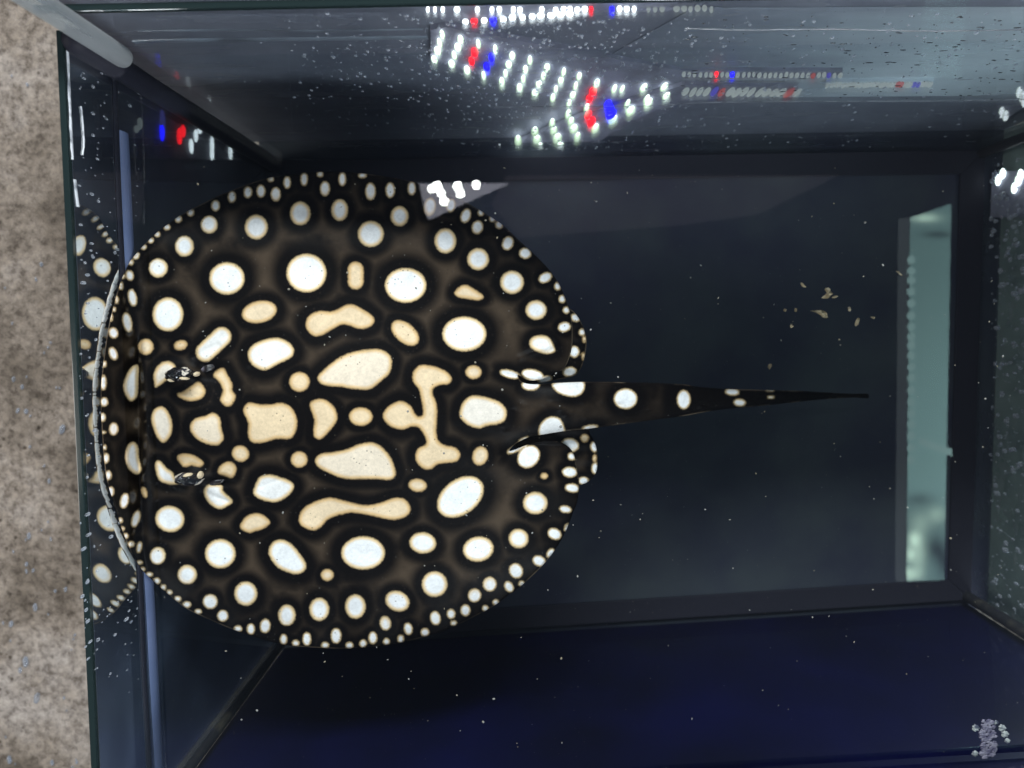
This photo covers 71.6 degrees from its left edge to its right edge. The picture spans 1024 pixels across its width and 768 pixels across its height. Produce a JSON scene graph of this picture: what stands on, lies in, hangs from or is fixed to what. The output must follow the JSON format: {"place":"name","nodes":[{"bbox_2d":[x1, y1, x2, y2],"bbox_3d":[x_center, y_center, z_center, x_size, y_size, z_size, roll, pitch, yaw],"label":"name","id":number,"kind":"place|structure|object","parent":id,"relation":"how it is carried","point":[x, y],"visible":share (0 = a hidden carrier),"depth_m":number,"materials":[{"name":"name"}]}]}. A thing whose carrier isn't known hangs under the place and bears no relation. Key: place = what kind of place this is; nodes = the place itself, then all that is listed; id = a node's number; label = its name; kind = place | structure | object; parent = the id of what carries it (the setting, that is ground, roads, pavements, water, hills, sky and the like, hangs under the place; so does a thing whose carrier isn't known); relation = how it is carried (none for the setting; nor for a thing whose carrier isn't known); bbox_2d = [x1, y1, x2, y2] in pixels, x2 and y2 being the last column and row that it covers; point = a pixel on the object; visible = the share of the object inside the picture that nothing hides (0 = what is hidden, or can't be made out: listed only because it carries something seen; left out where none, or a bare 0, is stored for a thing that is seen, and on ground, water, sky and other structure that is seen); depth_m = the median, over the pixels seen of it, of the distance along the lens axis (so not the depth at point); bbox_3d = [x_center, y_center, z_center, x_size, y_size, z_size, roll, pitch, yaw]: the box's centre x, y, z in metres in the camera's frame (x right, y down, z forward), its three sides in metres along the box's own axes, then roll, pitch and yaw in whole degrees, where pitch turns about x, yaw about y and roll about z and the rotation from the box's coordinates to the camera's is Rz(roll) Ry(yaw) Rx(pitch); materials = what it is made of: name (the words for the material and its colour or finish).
{"place":"outdoors","nodes":[
{"label":"outdoors","id":0,"kind":"place"},
{"bbox_2d":[2,74,77,767],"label":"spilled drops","id":1,"kind":"object","parent":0,"point":[33,568],"visible":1,"depth_m":0.64,"materials":[{"name":"clear liquid"}]},
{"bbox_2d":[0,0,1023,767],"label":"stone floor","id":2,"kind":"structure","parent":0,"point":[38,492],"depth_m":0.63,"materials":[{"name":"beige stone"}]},
{"bbox_2d":[33,0,1023,767],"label":"aquarium","id":3,"kind":"object","parent":2,"relation":"on","point":[651,630],"visible":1,"depth_m":0.57,"materials":[{"name":"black glass"}]},
{"bbox_2d":[101,172,868,648],"bbox_3d":[0.034,0.016,0.447,0.472,0.203,0.277,0,95,1],"label":"stingray","id":4,"kind":"object","parent":3,"relation":"in","point":[387,542],"visible":0.99,"depth_m":0.39,"materials":[{"name":"black"}]},
{"bbox_2d":[425,2,712,24],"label":"light reflection","id":5,"kind":"object","parent":3,"relation":"attached to","point":[475,14],"visible":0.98,"depth_m":0.34,"materials":[{"name":"white glass"}]},
{"bbox_2d":[430,21,842,111],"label":"light reflection","id":6,"kind":"object","parent":3,"relation":"attached to","point":[530,75],"visible":0.94,"depth_m":0.42,"materials":[{"name":"white glass"}]},
{"bbox_2d":[499,80,801,144],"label":"light reflection","id":7,"kind":"object","parent":3,"relation":"in","point":[587,130],"visible":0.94,"depth_m":0.49,"materials":[{"name":"white glass"}]},
{"bbox_2d":[812,310,827,317],"bbox_3d":[0.214,-0.049,0.495,0.013,0.003,0.005,0,95,1],"label":"food flake","id":8,"kind":"object","parent":3,"relation":"in","point":[822,313],"visible":1,"depth_m":0.49,"materials":[{"name":"beige food"}]},
{"bbox_2d":[822,288,832,298],"bbox_3d":[0.219,-0.063,0.493,0.007,0.003,0.008,0,95,1],"label":"food flake","id":9,"kind":"object","parent":3,"relation":"in","point":[829,293],"visible":1,"depth_m":0.49,"materials":[{"name":"beige food"}]},
{"bbox_2d":[825,78,932,87],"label":"light reflection","id":10,"kind":"object","parent":3,"relation":"attached to","point":[879,82],"visible":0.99,"depth_m":0.45,"materials":[{"name":"grey glass"}]},
{"bbox_2d":[990,168,1023,217],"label":"light reflection","id":11,"kind":"object","parent":3,"relation":"in","point":[1005,180],"visible":1,"depth_m":0.56,"materials":[{"name":"white glass"}]},
{"label":"water","id":12,"kind":"structure","parent":3,"relation":"in","visible":0},
{"bbox_2d":[154,167,1017,752],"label":"floating specks","id":13,"kind":"object","parent":12,"relation":"on","point":[560,427],"visible":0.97,"depth_m":0.39,"materials":[{"name":"white"}]},
{"bbox_2d":[971,750,977,756],"bbox_3d":[0.247,0.198,0.379,0.004,0.002,0.004,0,95,1],"label":"bubble","id":14,"kind":"object","parent":12,"relation":"on","point":[974,753],"visible":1,"depth_m":0.38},
{"bbox_2d":[972,724,979,731],"bbox_3d":[0.247,0.183,0.378,0.004,0.002,0.004,0,95,1],"label":"bubble","id":15,"kind":"object","parent":12,"relation":"on","point":[975,727],"visible":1,"depth_m":0.38,"materials":[{"name":"white liquid"}]},
{"bbox_2d":[998,724,1005,731],"bbox_3d":[0.261,0.183,0.378,0.004,0.002,0.004,0,95,1],"label":"bubble","id":16,"kind":"object","parent":12,"relation":"on","point":[1002,727],"visible":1,"depth_m":0.38,"materials":[{"name":"white liquid"}]},
{"bbox_2d":[1001,731,1008,737],"bbox_3d":[0.263,0.186,0.378,0.004,0.002,0.004,0,95,1],"label":"bubble","id":17,"kind":"object","parent":12,"relation":"on","point":[1004,734],"visible":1,"depth_m":0.38,"materials":[{"name":"white liquid"}]},
{"bbox_2d":[979,719,997,758],"bbox_3d":[0.254,0.189,0.378,0.011,0.001,0.023,0,95,1],"label":"foam patch","id":18,"kind":"object","parent":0,"point":[985,752],"visible":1,"depth_m":0.38,"materials":[{"name":"grey liquid"}]}
]}

